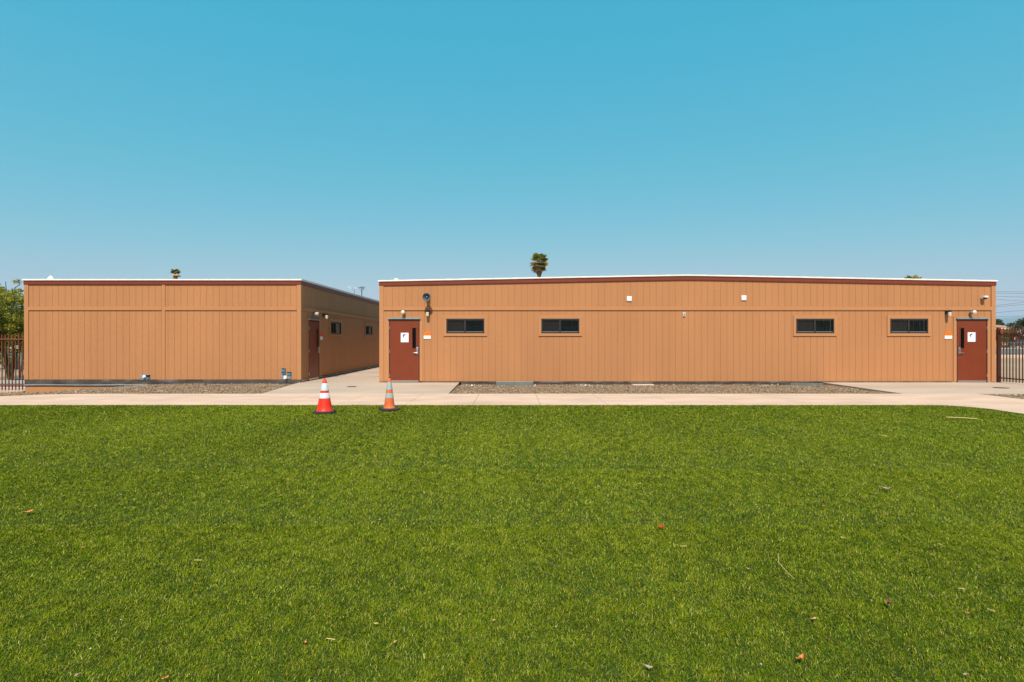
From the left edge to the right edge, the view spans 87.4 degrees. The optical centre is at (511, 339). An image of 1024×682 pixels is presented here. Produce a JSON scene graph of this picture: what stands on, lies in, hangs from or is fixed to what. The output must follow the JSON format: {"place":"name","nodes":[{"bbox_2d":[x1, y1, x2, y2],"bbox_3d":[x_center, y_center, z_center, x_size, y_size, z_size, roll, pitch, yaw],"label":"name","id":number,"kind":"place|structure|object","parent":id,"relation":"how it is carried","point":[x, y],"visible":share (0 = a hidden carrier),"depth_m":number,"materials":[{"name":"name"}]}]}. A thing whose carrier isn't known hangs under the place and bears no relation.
{"place":"outdoors","nodes":[
{"label":"outdoors","id":0,"kind":"place"},
{"bbox_2d":[0,383,24,386],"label":"driveway","id":1,"kind":"structure","parent":0,"point":[13,383],"depth_m":22.16,"materials":[{"name":"concrete"}]},
{"bbox_2d":[0,387,25,392],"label":"path","id":2,"kind":"structure","parent":0,"point":[11,390],"depth_m":18.90,"materials":[{"name":"concrete"}]},
{"bbox_2d":[262,367,458,393],"bbox_3d":[-4.438,1.525,29.669,5.475,0.160,30.662,0,0,0],"label":"concrete pad","id":3,"kind":"object","parent":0,"point":[365,381],"visible":0.49,"depth_m":16.51,"materials":[{"name":"beige concrete"}]},
{"bbox_2d":[0,383,1023,398],"bbox_3d":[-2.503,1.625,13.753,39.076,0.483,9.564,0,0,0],"label":"gravel","id":4,"kind":"structure","parent":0,"point":[188,388],"depth_m":15.84,"materials":[{"name":"grey gravel"}]},
{"bbox_2d":[496,381,533,385],"bbox_3d":[0.090,1.494,17.836,1.318,0.223,0.410,0,0,0],"label":"vent well","id":5,"kind":"object","parent":4,"relation":"in","point":[514,383],"visible":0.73,"depth_m":17.64,"materials":[{"name":"grey metal"}]},
{"bbox_2d":[378,274,997,384],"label":"classroom building","id":6,"kind":"structure","parent":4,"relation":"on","point":[601,330],"depth_m":18.10,"materials":[{"name":"paint"}]},
{"bbox_2d":[386,316,422,382],"bbox_3d":[-3.634,0.338,18.067,1.239,2.242,0.107,0,0,0],"label":"door","id":7,"kind":"structure","parent":6,"relation":"in","point":[404,360],"depth_m":18.08,"materials":[{"name":"paint"}]},
{"bbox_2d":[401,333,408,341],"bbox_3d":[-3.620,-0.072,18.077,0.262,0.318,0.003,0,0,0],"label":"paper notice","id":8,"kind":"object","parent":7,"relation":"attached to","point":[404,337],"visible":1,"depth_m":18.08,"materials":[{"name":"white paper"}]},
{"bbox_2d":[422,293,430,300],"bbox_3d":[-2.830,-1.412,17.918,0.272,0.272,0.363,0,0,0],"label":"horn speaker","id":9,"kind":"object","parent":6,"relation":"attached to","point":[426,296],"visible":1,"depth_m":17.77},
{"bbox_2d":[424,332,430,338],"bbox_3d":[-2.860,-0.142,18.090,0.237,0.235,0.019,0,0,0],"label":"wall sign","id":10,"kind":"object","parent":6,"relation":"attached to","point":[427,335],"visible":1,"depth_m":18.09,"materials":[{"name":"white plastic"}]},
{"bbox_2d":[444,315,486,335],"bbox_3d":[-1.574,-0.471,18.333,1.470,0.700,0.534,0,0,0],"label":"window","id":11,"kind":"structure","parent":6,"relation":"in","point":[454,325],"depth_m":18.07,"materials":[{"name":"black glass"}]},
{"bbox_2d":[538,315,581,335],"bbox_3d":[1.629,-0.471,18.333,1.470,0.700,0.534,0,0,0],"label":"window","id":12,"kind":"structure","parent":6,"relation":"in","point":[548,325],"depth_m":18.07,"materials":[{"name":"black glass"}]},
{"bbox_2d":[793,315,836,335],"bbox_3d":[10.224,-0.471,18.333,1.470,0.700,0.534,0,0,0],"label":"window","id":13,"kind":"structure","parent":6,"relation":"in","point":[803,325],"depth_m":18.07,"materials":[{"name":"black glass"}]},
{"bbox_2d":[887,315,930,335],"bbox_3d":[13.391,-0.471,18.333,1.470,0.700,0.534,0,0,0],"label":"window","id":14,"kind":"structure","parent":6,"relation":"in","point":[897,325],"depth_m":18.07,"materials":[{"name":"black glass"}]},
{"bbox_2d":[944,332,951,338],"bbox_3d":[14.724,-0.142,18.090,0.247,0.235,0.019,0,0,0],"label":"wall sign","id":15,"kind":"object","parent":6,"relation":"attached to","point":[948,335],"visible":1,"depth_m":18.09,"materials":[{"name":"white plastic"}]},
{"bbox_2d":[945,310,951,315],"bbox_3d":[14.663,-0.889,17.998,0.124,0.205,0.201,0,0,0],"label":"wall lamp","id":16,"kind":"object","parent":6,"relation":"attached to","point":[949,312],"visible":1,"depth_m":17.94,"materials":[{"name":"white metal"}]},
{"bbox_2d":[953,316,989,382],"bbox_3d":[15.518,0.338,18.067,1.239,2.242,0.107,0,0,0],"label":"door","id":17,"kind":"structure","parent":6,"relation":"in","point":[971,360],"depth_m":18.08,"materials":[{"name":"paint"}]},
{"bbox_2d":[968,332,975,341],"bbox_3d":[15.507,-0.088,18.077,0.274,0.318,0.003,0,0,0],"label":"paper notice","id":18,"kind":"object","parent":17,"relation":"attached to","point":[971,336],"visible":1,"depth_m":18.08,"materials":[{"name":"white paper"}]},
{"bbox_2d":[780,382,822,385],"bbox_3d":[9.710,1.519,17.837,1.397,0.172,0.412,0,0,0],"label":"vent well","id":19,"kind":"object","parent":4,"relation":"on","point":[802,384],"visible":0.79,"depth_m":17.64,"materials":[{"name":"grey metal"}]},
{"bbox_2d":[0,404,1023,681],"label":"turf base","id":20,"kind":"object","parent":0,"point":[484,583],"visible":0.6,"depth_m":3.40,"materials":[{"name":"green plant"}]},
{"bbox_2d":[313,378,335,413],"bbox_3d":[-3.720,1.105,10.640,0.400,0.669,0.400,0,0,-12],"label":"traffic cone","id":21,"kind":"object","parent":20,"relation":"on","point":[324,405],"visible":1,"depth_m":10.55,"materials":[{"name":"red plastic"}]},
{"bbox_2d":[379,378,399,410],"bbox_3d":[-2.530,1.118,11.060,0.380,0.642,0.380,0,0,-28],"label":"traffic cone","id":22,"kind":"object","parent":20,"relation":"on","point":[389,404],"visible":1,"depth_m":10.99,"materials":[{"name":"orange plastic"}]},
{"bbox_2d":[0,394,1023,413],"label":"sidewalk","id":23,"kind":"structure","parent":0,"point":[1007,404],"depth_m":12.93,"materials":[{"name":"concrete"}]},
{"bbox_2d":[0,343,1023,384],"bbox_3d":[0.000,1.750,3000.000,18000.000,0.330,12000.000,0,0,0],"label":"ground","id":24,"kind":"structure","parent":0,"point":[822,382],"depth_m":28.59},
{"bbox_2d":[0,279,23,378],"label":"tree","id":25,"kind":"object","parent":24,"relation":"on","point":[11,319],"visible":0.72,"depth_m":24.25,"materials":[{"name":"green plant"}]},
{"bbox_2d":[0,349,23,368],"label":"shrub","id":26,"kind":"object","parent":24,"relation":"on","point":[11,358],"visible":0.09,"depth_m":34.37,"materials":[{"name":"green plant"}]},
{"bbox_2d":[0,354,23,370],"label":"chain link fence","id":27,"kind":"object","parent":24,"relation":"on","point":[16,361],"visible":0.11,"depth_m":31.98,"materials":[{"name":"grey metal"}]},
{"bbox_2d":[0,380,24,382],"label":"kerb","id":28,"kind":"structure","parent":24,"relation":"on","point":[13,381],"depth_m":22.92,"materials":[{"name":"concrete"}]},
{"bbox_2d":[0,334,25,389],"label":"picket fence","id":29,"kind":"object","parent":24,"relation":"on","point":[12,384],"visible":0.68,"depth_m":18.27,"materials":[{"name":"brown metal"}]},
{"bbox_2d":[17,344,23,377],"bbox_3d":[-22.078,0.969,24.233,0.483,1.541,0.487,0,0,17],"label":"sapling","id":30,"kind":"object","parent":24,"relation":"on","point":[21,361],"visible":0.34,"depth_m":24.18,"materials":[{"name":"plant"}]},
{"bbox_2d":[170,269,180,278],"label":"palm tree","id":31,"kind":"object","parent":24,"relation":"on","point":[176,272],"visible":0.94,"depth_m":149.71,"materials":[{"name":"green plant"}]},
{"bbox_2d":[22,279,378,392],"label":"side building","id":32,"kind":"structure","parent":24,"relation":"on","point":[90,333],"depth_m":18.10,"materials":[{"name":"paint"}]},
{"bbox_2d":[140,374,149,379],"bbox_3d":[-12.383,1.266,18.049,0.331,0.182,0.099,0,0,0],"label":"electrical box","id":33,"kind":"object","parent":32,"relation":"attached to","point":[144,376],"visible":1,"depth_m":18.07,"materials":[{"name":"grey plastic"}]},
{"bbox_2d":[281,368,290,380],"bbox_3d":[-7.615,1.183,18.027,0.331,0.420,0.144,0,0,0],"label":"electrical box","id":34,"kind":"object","parent":32,"relation":"attached to","point":[284,377],"visible":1,"depth_m":18.04,"materials":[{"name":"blue plastic"}]},
{"bbox_2d":[307,317,320,380],"bbox_3d":[-7.106,0.338,19.270,0.107,2.242,1.239,0,0,0],"label":"door","id":35,"kind":"structure","parent":32,"relation":"in","point":[313,328],"depth_m":19.22,"materials":[{"name":"paint"}]},
{"bbox_2d":[329,319,341,336],"bbox_3d":[-7.156,-0.471,21.670,0.102,0.700,1.470,0,0,0],"label":"window","id":36,"kind":"structure","parent":32,"relation":"in","point":[335,325],"depth_m":21.59,"materials":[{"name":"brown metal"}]},
{"bbox_2d":[364,323,372,336],"bbox_3d":[-7.137,-0.471,26.670,0.064,0.700,1.470,0,0,0],"label":"window","id":37,"kind":"structure","parent":32,"relation":"in","point":[368,327],"depth_m":26.63,"materials":[{"name":"black glass"}]},
{"bbox_2d":[529,252,548,276],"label":"palm tree","id":38,"kind":"object","parent":24,"relation":"on","point":[540,263],"visible":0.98,"depth_m":111.39,"materials":[{"name":"green plant"}]},
{"bbox_2d":[905,275,922,278],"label":"palm tree","id":39,"kind":"object","parent":24,"relation":"on","point":[913,277],"visible":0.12,"depth_m":114.59,"materials":[{"name":"green plant"}]},
{"bbox_2d":[996,319,1006,325],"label":"street tree","id":40,"kind":"object","parent":24,"relation":"on","point":[999,322],"visible":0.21,"depth_m":148.75,"materials":[{"name":"green plant"}]},
{"bbox_2d":[1001,329,1010,341],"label":"street tree","id":41,"kind":"object","parent":24,"relation":"on","point":[1005,336],"visible":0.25,"depth_m":104.18,"materials":[{"name":"green plant"}]},
{"bbox_2d":[996,325,1017,346],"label":"house","id":42,"kind":"structure","parent":24,"relation":"on","point":[1003,326],"depth_m":114.91,"materials":[{"name":"pink paint"}]},
{"bbox_2d":[996,327,1023,382],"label":"picket fence","id":43,"kind":"object","parent":24,"relation":"on","point":[999,331],"visible":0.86,"depth_m":17.75,"materials":[{"name":"brown metal"}]},
{"bbox_2d":[1001,342,1023,353],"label":"chain link fence","id":44,"kind":"object","parent":24,"relation":"on","point":[1007,345],"visible":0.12,"depth_m":56.60,"materials":[{"name":"grey metal"}]},
{"bbox_2d":[1007,317,1023,339],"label":"street tree","id":45,"kind":"object","parent":24,"relation":"on","point":[1019,324],"visible":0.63,"depth_m":98.22,"materials":[{"name":"green plant"}]},
{"bbox_2d":[1010,340,1023,347],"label":"parked car","id":46,"kind":"object","parent":24,"relation":"on","point":[1018,343],"visible":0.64,"depth_m":90.40,"materials":[{"name":"paint"}]},
{"bbox_2d":[0,0,1023,317],"label":"sky","id":47,"kind":"structure","parent":0,"point":[337,144],"materials":[{"name":"blue"}]},
{"bbox_2d":[823,382,1023,394],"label":"entrance pad","id":48,"kind":"object","parent":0,"point":[939,388],"visible":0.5,"depth_m":16.17,"materials":[{"name":"concrete"}]},
{"bbox_2d":[996,317,1023,335],"bbox_3d":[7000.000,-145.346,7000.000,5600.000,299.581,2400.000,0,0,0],"label":"hills","id":49,"kind":"structure","parent":0,"point":[1009,320],"depth_m":6885.99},
{"bbox_2d":[1001,349,1023,353],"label":"road","id":50,"kind":"structure","parent":0,"point":[1014,351],"depth_m":66.44,"materials":[{"name":"grey asphalt"}]},
{"bbox_2d":[1001,355,1023,357],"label":"sidewalk","id":51,"kind":"structure","parent":0,"point":[1011,356],"depth_m":47.00,"materials":[{"name":"concrete"}]}
]}

